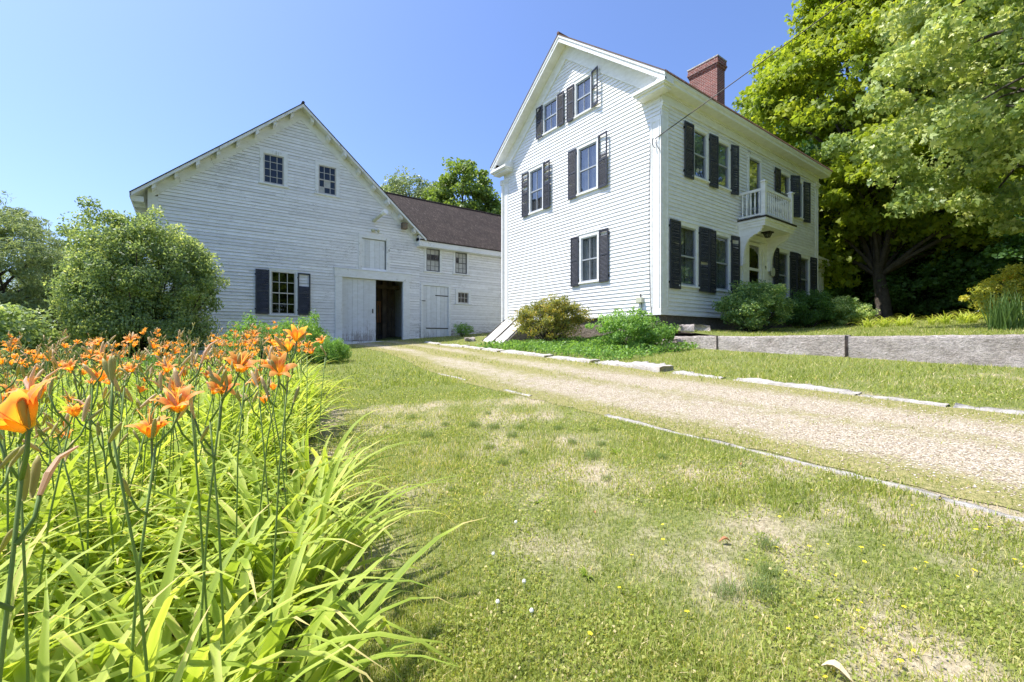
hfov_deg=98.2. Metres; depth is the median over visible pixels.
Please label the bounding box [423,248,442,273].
window
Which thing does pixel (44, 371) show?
daylily
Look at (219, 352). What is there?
daylily
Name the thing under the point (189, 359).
daylily
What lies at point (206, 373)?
daylily
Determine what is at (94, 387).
daylily
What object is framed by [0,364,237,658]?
daylily
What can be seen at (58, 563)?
daylily
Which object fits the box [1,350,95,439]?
daylily
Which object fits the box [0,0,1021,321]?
sky
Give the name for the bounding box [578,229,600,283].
window
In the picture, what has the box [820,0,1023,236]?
maple tree
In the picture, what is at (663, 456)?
grass tuft
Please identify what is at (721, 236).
window
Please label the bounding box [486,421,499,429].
grass tuft
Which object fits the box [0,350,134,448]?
daylily
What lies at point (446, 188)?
round maple
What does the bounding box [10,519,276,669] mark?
daylily
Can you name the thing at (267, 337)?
daylily
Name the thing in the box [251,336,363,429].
daylily
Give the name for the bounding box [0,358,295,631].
daylily
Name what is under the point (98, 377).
daylily
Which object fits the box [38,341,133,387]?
daylily
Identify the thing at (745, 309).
foundation shrub
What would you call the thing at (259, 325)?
bushy perennial
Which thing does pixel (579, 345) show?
ground cover
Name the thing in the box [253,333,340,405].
daylily
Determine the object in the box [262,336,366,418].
daylily
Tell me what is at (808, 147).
woodland tree
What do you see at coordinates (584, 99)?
window
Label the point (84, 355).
daylily
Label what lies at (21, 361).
daylily
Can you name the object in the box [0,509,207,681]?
daylily
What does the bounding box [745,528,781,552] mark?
grass tuft
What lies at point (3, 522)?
daylily
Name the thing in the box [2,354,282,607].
daylily
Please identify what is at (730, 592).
grass tuft
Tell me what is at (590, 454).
grass tuft
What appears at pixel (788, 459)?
edging strip
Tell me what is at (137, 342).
daylily
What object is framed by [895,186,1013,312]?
woodland tree
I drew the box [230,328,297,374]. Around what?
daylily
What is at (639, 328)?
green shrub
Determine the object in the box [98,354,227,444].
daylily
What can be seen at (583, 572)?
weed
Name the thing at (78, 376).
daylily
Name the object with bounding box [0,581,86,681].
daylily
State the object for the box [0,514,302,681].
daylily
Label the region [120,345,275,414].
daylily
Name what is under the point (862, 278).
woodland tree
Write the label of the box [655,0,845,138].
overhead wire
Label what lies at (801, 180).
window
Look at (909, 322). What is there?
strap leaved clump
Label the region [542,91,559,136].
window
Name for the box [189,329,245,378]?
daylily
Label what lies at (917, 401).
curbstone
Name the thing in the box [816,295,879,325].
foundation shrub
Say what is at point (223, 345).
daylily
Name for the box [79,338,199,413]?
daylily
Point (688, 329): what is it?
fieldstone
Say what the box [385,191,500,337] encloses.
building
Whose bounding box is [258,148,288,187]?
window
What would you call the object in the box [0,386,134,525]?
daylily
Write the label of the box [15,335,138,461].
daylily
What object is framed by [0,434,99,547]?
daylily
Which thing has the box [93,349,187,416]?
daylily
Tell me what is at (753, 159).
door
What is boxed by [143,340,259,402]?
daylily
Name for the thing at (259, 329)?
daylily
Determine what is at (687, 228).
window
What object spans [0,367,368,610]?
daylily
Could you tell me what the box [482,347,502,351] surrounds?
curbstone
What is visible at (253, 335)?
daylily
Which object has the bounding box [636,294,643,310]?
utility box
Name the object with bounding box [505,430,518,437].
grass tuft
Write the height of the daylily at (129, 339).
1.301 m
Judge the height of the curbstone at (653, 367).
0.385 m
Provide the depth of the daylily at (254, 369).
5.45 m
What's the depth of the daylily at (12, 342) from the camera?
4.45 m
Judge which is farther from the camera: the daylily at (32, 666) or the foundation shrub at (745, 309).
the foundation shrub at (745, 309)
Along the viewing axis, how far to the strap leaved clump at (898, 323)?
14.35 m
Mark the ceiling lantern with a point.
(767, 232)
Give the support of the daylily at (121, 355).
on the flower bed
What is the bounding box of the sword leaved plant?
[977,287,1023,330]
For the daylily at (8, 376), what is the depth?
3.68 m
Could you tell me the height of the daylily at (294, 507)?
1.482 m
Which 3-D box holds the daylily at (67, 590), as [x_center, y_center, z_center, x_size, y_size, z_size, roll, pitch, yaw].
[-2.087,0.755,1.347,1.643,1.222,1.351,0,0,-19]
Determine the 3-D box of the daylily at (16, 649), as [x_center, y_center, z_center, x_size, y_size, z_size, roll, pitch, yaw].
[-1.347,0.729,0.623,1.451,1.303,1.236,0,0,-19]
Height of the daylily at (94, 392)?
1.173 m
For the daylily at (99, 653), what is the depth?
1.39 m
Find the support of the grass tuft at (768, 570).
on the ground at (781, 529)
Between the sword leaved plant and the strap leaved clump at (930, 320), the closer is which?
the sword leaved plant
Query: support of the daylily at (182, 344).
on the flower bed
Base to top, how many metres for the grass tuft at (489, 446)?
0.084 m
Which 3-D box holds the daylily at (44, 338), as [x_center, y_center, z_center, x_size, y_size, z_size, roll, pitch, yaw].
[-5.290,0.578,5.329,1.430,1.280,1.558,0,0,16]
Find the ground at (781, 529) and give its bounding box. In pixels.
[1,335,1023,681]
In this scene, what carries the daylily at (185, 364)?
on the flower bed
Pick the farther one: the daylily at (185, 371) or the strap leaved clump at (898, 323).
the strap leaved clump at (898, 323)
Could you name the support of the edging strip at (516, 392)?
on the ground at (781, 529)
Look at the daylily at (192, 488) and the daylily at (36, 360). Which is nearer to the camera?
the daylily at (192, 488)
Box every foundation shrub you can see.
[711,279,797,331]
[784,289,837,327]
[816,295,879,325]
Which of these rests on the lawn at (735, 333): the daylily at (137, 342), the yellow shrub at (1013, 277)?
the yellow shrub at (1013, 277)
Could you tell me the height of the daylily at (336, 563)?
1.242 m
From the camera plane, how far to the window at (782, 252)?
18.74 m
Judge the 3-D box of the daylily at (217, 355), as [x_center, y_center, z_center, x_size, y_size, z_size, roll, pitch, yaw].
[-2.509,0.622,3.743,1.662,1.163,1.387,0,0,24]
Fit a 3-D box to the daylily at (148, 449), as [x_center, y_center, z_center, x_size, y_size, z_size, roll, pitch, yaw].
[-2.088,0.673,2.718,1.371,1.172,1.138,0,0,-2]
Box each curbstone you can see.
[439,344,469,347]
[463,346,484,349]
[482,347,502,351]
[500,350,553,357]
[547,356,599,362]
[595,360,672,371]
[672,370,724,378]
[734,378,861,395]
[858,394,948,406]
[953,402,1023,414]
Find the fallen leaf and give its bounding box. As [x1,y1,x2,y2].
[822,659,852,681]
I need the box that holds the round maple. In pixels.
[421,157,500,214]
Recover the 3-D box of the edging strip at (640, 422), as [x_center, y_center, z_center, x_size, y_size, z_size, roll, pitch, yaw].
[1.566,0.973,4.705,0.069,0.162,1.541,0,0,-34]
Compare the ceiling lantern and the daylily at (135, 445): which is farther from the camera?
the ceiling lantern
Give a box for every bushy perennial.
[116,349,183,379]
[215,310,296,365]
[276,309,331,362]
[310,332,351,363]
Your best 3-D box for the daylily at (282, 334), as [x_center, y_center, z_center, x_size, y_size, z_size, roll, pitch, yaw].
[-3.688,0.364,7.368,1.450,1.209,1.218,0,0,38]
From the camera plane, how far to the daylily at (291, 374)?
6.30 m
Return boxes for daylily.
[0,336,228,496]
[0,337,59,404]
[0,337,97,391]
[0,341,76,453]
[0,341,88,401]
[0,341,183,457]
[0,341,259,551]
[0,349,125,466]
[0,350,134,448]
[0,351,311,681]
[0,356,88,399]
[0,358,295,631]
[0,360,254,543]
[0,361,273,587]
[0,363,306,607]
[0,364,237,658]
[0,364,376,681]
[0,365,92,451]
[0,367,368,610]
[0,369,150,567]
[0,369,222,530]
[0,370,213,681]
[0,378,220,560]
[0,383,244,571]
[0,386,103,464]
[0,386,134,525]
[0,393,204,520]
[0,413,223,615]
[0,431,83,498]
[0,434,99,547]
[0,445,286,681]
[0,498,196,599]
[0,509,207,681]
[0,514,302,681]
[0,515,144,601]
[0,516,269,673]
[0,549,97,614]
[0,556,89,621]
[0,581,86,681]
[1,332,28,379]
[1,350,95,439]
[1,373,162,463]
[2,350,134,452]
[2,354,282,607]
[2,355,403,681]
[2,489,206,635]
[3,336,86,410]
[3,342,65,401]
[3,343,139,427]
[4,590,89,663]
[4,653,143,681]
[5,357,311,554]
[6,348,124,466]
[6,428,95,464]
[7,351,135,452]
[8,349,155,478]
[9,379,302,680]
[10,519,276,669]
[12,335,132,399]
[13,337,106,419]
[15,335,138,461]
[15,336,466,681]
[19,339,464,681]
[21,342,132,397]
[22,364,256,478]
[34,336,101,434]
[34,347,280,469]
[36,332,260,483]
[37,343,151,413]
[38,330,112,388]
[38,337,72,383]
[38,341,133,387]
[40,329,151,422]
[40,352,197,423]
[41,343,189,470]
[44,340,224,429]
[44,348,236,450]
[49,339,143,389]
[53,343,155,406]
[53,355,153,407]
[53,355,287,499]
[54,344,202,395]
[58,331,209,407]
[58,334,152,394]
[59,346,453,627]
[59,347,169,432]
[65,341,161,384]
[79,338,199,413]
[85,328,187,395]
[88,331,144,391]
[90,322,486,681]
[90,347,300,496]
[90,353,334,515]
[93,330,216,417]
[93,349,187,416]
[95,345,326,442]
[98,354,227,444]
[105,344,246,424]
[119,327,169,385]
[119,328,168,385]
[120,329,334,483]
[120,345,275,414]
[120,354,326,465]
[130,337,421,593]
[130,338,204,392]
[130,341,197,384]
[135,337,204,397]
[135,343,204,399]
[136,352,356,447]
[140,323,205,412]
[142,336,215,378]
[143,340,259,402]
[153,335,365,484]
[156,328,203,383]
[161,348,313,460]
[179,333,264,387]
[179,335,424,514]
[181,337,222,388]
[186,332,216,383]
[187,339,228,398]
[188,335,250,415]
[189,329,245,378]
[194,323,315,408]
[194,337,257,387]
[195,327,332,408]
[197,338,345,437]
[198,327,310,390]
[206,334,328,418]
[207,329,342,456]
[210,331,278,421]
[214,324,237,373]
[228,333,324,393]
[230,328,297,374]
[232,341,363,442]
[232,344,338,425]
[243,334,329,390]
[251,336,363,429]
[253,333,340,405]
[254,321,305,361]
[259,331,336,383]
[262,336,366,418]
[265,325,335,379]
[274,341,322,401]
[280,345,339,384]
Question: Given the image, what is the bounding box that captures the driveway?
[347,340,1023,511]
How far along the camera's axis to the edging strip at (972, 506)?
2.74 m
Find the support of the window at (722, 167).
in the farmhouse
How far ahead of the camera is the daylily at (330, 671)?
1.39 m
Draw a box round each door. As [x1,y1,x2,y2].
[342,277,375,340]
[362,238,384,269]
[422,285,447,337]
[747,151,762,217]
[749,241,759,299]
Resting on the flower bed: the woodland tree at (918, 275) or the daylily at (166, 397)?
the daylily at (166, 397)
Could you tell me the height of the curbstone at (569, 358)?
0.343 m
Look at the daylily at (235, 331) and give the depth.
6.61 m
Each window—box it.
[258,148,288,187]
[268,267,298,315]
[314,160,340,197]
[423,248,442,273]
[452,252,469,275]
[455,289,471,304]
[527,161,544,215]
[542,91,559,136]
[573,69,593,119]
[575,136,599,196]
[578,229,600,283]
[678,220,699,288]
[692,122,709,182]
[714,229,731,292]
[716,135,731,191]
[777,247,789,298]
[779,168,790,212]
[786,178,803,219]
[799,253,810,295]
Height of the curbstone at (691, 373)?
0.185 m
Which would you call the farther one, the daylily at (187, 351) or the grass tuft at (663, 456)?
the daylily at (187, 351)
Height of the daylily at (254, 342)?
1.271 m
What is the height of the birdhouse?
0.280 m
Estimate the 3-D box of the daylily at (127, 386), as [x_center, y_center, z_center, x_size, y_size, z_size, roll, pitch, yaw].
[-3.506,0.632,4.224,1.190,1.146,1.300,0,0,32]
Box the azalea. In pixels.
[506,294,593,342]
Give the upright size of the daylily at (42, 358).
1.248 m
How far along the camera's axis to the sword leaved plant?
9.50 m
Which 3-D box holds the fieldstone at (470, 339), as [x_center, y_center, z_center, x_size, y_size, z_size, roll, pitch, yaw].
[-1.830,-0.018,19.323,0.503,0.250,0.370,0,0,-13]
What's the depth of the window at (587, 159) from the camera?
16.13 m
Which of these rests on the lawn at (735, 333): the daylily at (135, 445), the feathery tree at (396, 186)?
the feathery tree at (396, 186)
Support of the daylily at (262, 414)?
on the flower bed
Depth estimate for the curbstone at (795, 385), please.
6.52 m
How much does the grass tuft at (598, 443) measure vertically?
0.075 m
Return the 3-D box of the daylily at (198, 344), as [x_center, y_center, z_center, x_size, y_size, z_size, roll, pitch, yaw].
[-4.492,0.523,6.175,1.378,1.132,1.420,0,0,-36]
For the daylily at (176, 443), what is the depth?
2.55 m
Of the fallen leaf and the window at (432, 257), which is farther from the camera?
the window at (432, 257)
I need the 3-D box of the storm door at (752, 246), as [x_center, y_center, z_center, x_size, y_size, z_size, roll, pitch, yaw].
[9.264,-2.320,17.112,0.990,2.840,0.230,0,0,-37]
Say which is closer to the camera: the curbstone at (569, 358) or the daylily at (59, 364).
the daylily at (59, 364)
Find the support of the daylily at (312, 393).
on the flower bed
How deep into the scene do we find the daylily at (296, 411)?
4.11 m
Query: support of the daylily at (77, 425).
on the flower bed
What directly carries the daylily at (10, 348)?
on the flower bed
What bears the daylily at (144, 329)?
on the flower bed
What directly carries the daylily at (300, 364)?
on the flower bed
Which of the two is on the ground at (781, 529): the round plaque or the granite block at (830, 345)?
the granite block at (830, 345)
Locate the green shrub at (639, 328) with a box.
[585,306,680,350]
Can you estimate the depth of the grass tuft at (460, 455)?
4.01 m
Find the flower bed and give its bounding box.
[171,412,318,649]
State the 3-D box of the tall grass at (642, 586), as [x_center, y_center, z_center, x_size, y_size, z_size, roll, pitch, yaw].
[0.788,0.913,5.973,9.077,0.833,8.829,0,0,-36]
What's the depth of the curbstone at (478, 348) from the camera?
14.68 m
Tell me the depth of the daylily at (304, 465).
3.03 m
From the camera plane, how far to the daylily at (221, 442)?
2.91 m
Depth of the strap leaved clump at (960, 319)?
14.41 m
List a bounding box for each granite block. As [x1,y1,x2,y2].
[674,335,723,349]
[718,335,850,356]
[848,334,1023,367]
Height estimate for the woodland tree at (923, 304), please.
4.467 m
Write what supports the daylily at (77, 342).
on the flower bed
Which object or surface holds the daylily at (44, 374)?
on the flower bed
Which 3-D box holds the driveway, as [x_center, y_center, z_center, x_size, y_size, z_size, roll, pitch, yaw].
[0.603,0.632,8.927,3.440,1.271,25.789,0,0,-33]
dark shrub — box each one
[0,301,84,383]
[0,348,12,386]
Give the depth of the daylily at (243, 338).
4.92 m
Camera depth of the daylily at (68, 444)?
2.48 m
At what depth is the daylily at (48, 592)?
1.56 m
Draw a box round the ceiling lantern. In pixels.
[761,231,773,237]
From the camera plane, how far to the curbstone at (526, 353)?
12.33 m
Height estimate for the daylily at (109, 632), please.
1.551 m
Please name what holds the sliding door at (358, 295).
in the barn
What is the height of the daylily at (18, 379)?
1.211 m
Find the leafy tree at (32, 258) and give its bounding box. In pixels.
[0,191,120,353]
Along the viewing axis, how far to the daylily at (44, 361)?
5.55 m
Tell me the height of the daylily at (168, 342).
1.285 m
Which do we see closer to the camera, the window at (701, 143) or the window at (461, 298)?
the window at (701, 143)
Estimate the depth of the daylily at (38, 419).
3.10 m
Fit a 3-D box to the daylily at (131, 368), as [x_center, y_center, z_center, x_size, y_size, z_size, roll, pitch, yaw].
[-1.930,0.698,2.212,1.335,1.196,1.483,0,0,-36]
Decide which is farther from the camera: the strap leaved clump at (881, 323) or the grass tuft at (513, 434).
the strap leaved clump at (881, 323)
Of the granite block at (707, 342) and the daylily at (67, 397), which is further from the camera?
the granite block at (707, 342)
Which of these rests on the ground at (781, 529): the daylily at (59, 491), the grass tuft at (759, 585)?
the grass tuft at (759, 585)
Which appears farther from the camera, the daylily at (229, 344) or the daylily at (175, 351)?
the daylily at (229, 344)
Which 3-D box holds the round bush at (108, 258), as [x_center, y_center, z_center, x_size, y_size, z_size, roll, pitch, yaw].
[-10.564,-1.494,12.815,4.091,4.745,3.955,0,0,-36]
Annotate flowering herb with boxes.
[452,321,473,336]
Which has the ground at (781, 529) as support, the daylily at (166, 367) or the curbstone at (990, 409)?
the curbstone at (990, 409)
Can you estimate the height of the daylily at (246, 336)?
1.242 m
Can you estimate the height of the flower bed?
0.551 m
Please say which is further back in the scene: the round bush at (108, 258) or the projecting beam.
the projecting beam
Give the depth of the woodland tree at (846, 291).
25.81 m
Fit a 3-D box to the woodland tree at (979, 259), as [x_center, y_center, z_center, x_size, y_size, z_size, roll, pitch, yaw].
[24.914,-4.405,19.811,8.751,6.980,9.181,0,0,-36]
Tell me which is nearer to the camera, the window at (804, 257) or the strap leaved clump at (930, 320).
the strap leaved clump at (930, 320)
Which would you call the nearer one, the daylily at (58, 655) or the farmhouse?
the daylily at (58, 655)
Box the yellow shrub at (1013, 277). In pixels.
[958,262,1023,317]
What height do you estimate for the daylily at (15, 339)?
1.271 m
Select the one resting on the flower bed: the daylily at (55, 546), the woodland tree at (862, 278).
the daylily at (55, 546)
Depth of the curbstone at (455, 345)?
16.06 m
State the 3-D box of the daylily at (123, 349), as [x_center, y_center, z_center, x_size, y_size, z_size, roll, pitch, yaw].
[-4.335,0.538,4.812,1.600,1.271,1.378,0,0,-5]
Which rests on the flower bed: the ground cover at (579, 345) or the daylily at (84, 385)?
the daylily at (84, 385)
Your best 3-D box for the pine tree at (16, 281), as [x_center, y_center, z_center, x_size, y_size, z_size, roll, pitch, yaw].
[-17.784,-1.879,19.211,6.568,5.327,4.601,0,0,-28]
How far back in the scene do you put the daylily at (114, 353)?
3.73 m
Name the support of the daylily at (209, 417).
on the flower bed
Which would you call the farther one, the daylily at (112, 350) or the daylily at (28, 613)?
the daylily at (112, 350)
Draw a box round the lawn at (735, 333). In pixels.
[464,315,1021,337]
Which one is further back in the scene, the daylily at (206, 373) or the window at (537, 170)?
the window at (537, 170)
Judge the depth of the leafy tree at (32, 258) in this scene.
14.06 m
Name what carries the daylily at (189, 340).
on the flower bed
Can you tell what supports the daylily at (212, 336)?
on the flower bed
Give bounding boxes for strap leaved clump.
[852,316,877,327]
[872,315,892,326]
[875,316,895,326]
[885,316,913,326]
[892,314,928,325]
[918,315,942,324]
[925,311,963,323]
[940,310,977,323]
[962,310,982,322]
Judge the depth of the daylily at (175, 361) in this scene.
6.61 m
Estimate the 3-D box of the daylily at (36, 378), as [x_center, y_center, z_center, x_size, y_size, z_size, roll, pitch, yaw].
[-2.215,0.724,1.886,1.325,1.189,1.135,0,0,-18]
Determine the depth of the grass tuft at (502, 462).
3.78 m
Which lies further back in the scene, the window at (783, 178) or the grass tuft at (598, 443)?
the window at (783, 178)
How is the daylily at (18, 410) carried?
in the flower bed
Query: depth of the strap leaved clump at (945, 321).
14.52 m
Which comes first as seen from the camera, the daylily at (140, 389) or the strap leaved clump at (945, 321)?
the daylily at (140, 389)
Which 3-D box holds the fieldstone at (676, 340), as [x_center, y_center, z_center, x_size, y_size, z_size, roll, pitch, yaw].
[4.711,0.181,12.840,0.421,0.460,0.474,0,0,-28]
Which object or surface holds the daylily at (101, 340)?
on the flower bed
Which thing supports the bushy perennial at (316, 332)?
on the ground at (781, 529)
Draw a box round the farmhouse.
[482,31,832,343]
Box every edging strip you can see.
[503,389,531,395]
[604,414,730,445]
[731,444,940,499]
[942,496,1023,521]
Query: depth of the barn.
18.34 m
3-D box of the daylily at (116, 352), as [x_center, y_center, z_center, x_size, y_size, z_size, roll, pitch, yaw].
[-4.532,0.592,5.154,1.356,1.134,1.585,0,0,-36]
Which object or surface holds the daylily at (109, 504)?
on the flower bed
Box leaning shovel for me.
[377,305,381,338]
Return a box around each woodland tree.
[743,88,940,315]
[818,209,939,318]
[818,216,934,318]
[861,237,1005,317]
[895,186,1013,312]
[925,183,1023,299]
[949,212,1023,312]
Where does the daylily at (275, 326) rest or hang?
on the flower bed
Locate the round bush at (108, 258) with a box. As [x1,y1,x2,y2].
[40,195,229,363]
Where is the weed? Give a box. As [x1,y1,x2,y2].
[576,566,593,579]
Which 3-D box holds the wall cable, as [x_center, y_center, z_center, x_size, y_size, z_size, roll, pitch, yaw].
[4.281,-3.450,13.748,0.023,5.301,0.108,0,0,-33]
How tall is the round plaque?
0.360 m
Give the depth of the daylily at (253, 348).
4.65 m
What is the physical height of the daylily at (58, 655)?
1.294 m
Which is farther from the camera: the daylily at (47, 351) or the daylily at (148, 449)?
the daylily at (47, 351)
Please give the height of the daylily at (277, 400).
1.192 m
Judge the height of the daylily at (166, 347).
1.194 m
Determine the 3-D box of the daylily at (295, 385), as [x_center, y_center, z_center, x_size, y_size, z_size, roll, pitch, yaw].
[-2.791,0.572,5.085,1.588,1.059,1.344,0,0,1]
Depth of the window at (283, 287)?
18.29 m
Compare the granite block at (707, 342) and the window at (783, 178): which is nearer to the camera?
the granite block at (707, 342)
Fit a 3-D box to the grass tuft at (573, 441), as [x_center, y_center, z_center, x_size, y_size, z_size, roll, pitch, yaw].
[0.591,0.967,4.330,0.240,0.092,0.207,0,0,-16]
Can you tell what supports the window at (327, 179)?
in the barn
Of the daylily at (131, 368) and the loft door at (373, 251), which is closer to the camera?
the daylily at (131, 368)
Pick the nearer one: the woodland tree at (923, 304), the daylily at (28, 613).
the daylily at (28, 613)
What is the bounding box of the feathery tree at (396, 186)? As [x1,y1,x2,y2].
[380,165,436,198]
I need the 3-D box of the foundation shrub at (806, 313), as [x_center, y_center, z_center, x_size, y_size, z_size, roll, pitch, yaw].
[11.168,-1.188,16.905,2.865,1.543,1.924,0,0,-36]
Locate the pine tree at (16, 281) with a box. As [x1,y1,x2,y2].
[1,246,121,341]
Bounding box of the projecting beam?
[372,209,387,221]
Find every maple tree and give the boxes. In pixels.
[732,0,1023,320]
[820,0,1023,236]
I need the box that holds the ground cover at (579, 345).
[476,335,698,360]
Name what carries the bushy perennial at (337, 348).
on the ground at (781, 529)
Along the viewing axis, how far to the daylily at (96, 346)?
6.25 m
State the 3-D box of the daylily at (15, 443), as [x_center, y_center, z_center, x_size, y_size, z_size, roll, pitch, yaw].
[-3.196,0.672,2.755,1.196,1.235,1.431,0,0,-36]
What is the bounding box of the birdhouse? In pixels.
[401,222,407,229]
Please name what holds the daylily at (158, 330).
on the flower bed
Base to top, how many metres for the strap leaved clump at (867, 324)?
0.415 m
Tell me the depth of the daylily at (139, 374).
3.70 m
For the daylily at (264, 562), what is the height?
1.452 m
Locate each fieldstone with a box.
[464,337,475,340]
[665,338,682,347]
[676,324,694,333]
[694,324,709,330]
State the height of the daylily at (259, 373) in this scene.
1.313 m
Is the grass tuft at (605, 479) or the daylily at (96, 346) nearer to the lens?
the grass tuft at (605, 479)
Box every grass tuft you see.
[419,430,434,438]
[454,452,466,458]
[467,419,483,427]
[481,442,494,449]
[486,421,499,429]
[495,457,510,465]
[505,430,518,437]
[566,436,579,444]
[580,446,599,460]
[594,439,605,445]
[599,473,611,481]
[655,452,666,458]
[705,572,744,601]
[739,567,794,604]
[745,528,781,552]
[745,555,783,578]
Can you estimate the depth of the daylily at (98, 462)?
2.28 m
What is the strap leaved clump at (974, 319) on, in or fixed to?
on the lawn at (735, 333)
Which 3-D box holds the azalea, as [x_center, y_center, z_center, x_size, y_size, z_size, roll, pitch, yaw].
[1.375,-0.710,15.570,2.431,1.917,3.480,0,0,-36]
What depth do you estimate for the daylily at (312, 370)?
6.73 m
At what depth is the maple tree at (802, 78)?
21.77 m
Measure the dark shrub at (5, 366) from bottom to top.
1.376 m
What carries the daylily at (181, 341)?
on the flower bed
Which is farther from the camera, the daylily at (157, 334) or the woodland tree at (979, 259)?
the woodland tree at (979, 259)
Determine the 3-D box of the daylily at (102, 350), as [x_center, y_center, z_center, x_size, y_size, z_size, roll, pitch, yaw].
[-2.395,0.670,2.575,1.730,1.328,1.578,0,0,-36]
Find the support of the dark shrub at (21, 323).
on the ground at (781, 529)
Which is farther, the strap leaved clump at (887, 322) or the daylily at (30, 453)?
the strap leaved clump at (887, 322)
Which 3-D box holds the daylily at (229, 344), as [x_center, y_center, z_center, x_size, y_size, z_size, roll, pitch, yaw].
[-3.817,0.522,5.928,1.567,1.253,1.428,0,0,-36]
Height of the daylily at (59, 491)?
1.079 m
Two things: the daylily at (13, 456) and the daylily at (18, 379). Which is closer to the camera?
the daylily at (13, 456)
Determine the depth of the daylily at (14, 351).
4.86 m
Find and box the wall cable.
[649,159,651,312]
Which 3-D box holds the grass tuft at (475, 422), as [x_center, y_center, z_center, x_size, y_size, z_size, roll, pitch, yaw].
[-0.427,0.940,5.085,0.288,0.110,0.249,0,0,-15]
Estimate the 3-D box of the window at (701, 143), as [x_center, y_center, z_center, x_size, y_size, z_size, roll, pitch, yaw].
[6.225,-6.196,14.805,1.040,1.762,0.227,0,0,-37]
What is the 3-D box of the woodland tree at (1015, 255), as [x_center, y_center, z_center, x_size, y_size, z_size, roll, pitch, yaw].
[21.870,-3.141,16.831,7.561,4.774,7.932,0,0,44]
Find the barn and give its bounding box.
[129,101,426,356]
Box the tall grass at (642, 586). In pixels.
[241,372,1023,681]
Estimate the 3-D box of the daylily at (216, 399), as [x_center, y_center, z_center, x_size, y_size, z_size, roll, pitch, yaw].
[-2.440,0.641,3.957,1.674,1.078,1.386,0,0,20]
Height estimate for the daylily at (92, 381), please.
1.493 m
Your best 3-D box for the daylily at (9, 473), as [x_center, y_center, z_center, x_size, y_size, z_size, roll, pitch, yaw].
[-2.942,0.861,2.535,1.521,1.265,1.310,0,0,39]
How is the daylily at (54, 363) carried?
on the flower bed
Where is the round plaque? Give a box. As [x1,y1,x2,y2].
[771,267,774,275]
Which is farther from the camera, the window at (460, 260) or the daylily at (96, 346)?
the window at (460, 260)
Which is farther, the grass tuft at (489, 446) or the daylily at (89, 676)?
the grass tuft at (489, 446)
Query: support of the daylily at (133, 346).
on the flower bed
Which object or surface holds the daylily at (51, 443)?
on the flower bed
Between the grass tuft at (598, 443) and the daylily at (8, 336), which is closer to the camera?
the grass tuft at (598, 443)
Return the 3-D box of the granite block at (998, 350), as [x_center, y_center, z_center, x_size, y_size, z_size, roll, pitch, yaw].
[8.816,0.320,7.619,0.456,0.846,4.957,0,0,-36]
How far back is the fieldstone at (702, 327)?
13.43 m

